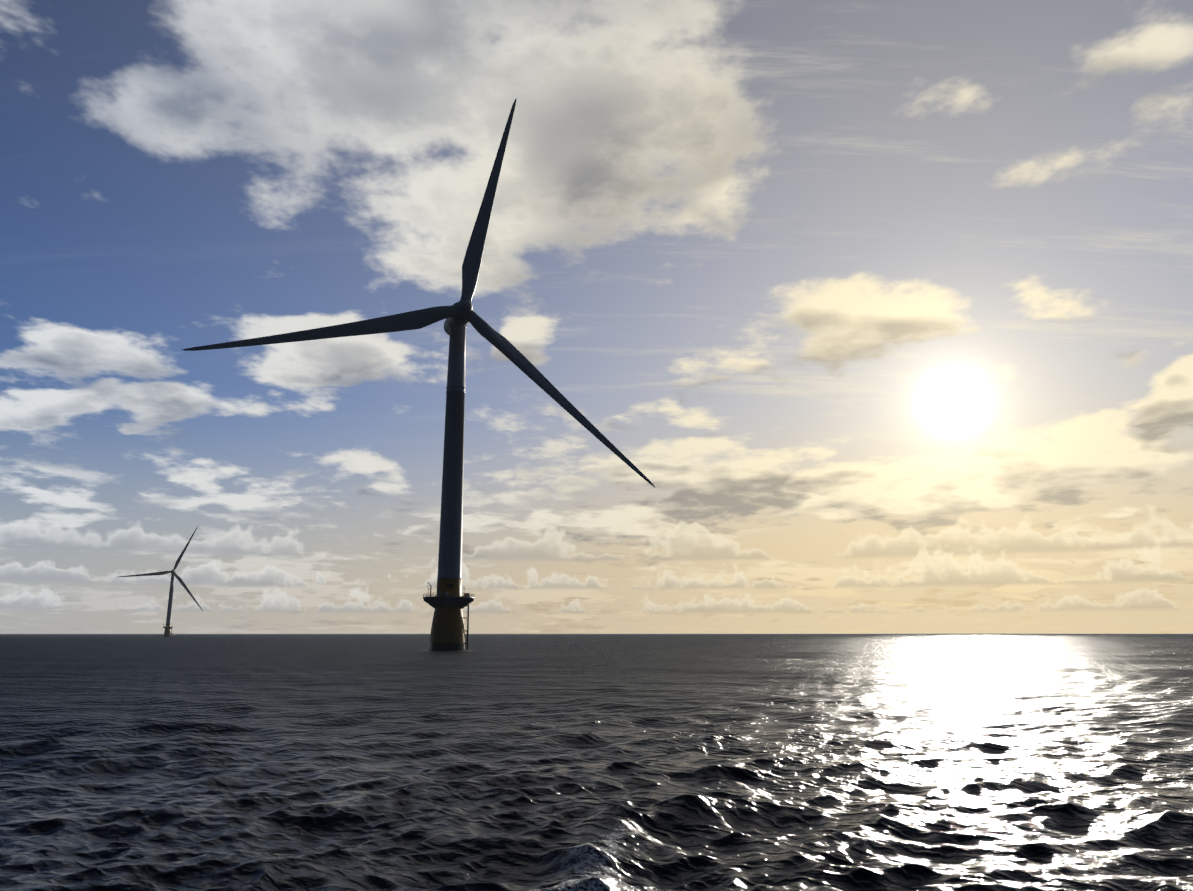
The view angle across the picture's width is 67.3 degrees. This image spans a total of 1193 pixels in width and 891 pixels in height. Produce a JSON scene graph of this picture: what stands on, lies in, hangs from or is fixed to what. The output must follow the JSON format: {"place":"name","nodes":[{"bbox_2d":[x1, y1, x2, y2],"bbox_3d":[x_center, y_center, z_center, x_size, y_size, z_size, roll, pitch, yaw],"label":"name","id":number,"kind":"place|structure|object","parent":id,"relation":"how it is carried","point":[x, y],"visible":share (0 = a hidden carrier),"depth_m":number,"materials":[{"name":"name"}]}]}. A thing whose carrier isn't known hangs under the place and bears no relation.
{"place":"outdoors","nodes":[
{"label":"outdoors","id":0,"kind":"place"},
{"bbox_2d":[0,634,1192,890],"bbox_3d":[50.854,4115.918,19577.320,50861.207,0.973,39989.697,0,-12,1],"label":"sea water","id":1,"kind":"structure","parent":0,"point":[614,762],"depth_m":32.37,"materials":[{"name":"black liquid"}]},
{"bbox_2d":[119,526,202,636],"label":"wind turbine","id":2,"kind":"object","parent":1,"relation":"in","point":[168,627],"visible":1,"depth_m":1373.20,"materials":[{"name":"paint"}]},
{"bbox_2d":[182,98,654,650],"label":"wind turbine","id":3,"kind":"object","parent":1,"relation":"on","point":[448,602],"visible":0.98,"depth_m":258.18,"materials":[{"name":"paint"}]},
{"bbox_2d":[0,0,1192,633],"label":"sky","id":4,"kind":"structure","parent":0,"point":[885,307],"materials":[{"name":"blue"}]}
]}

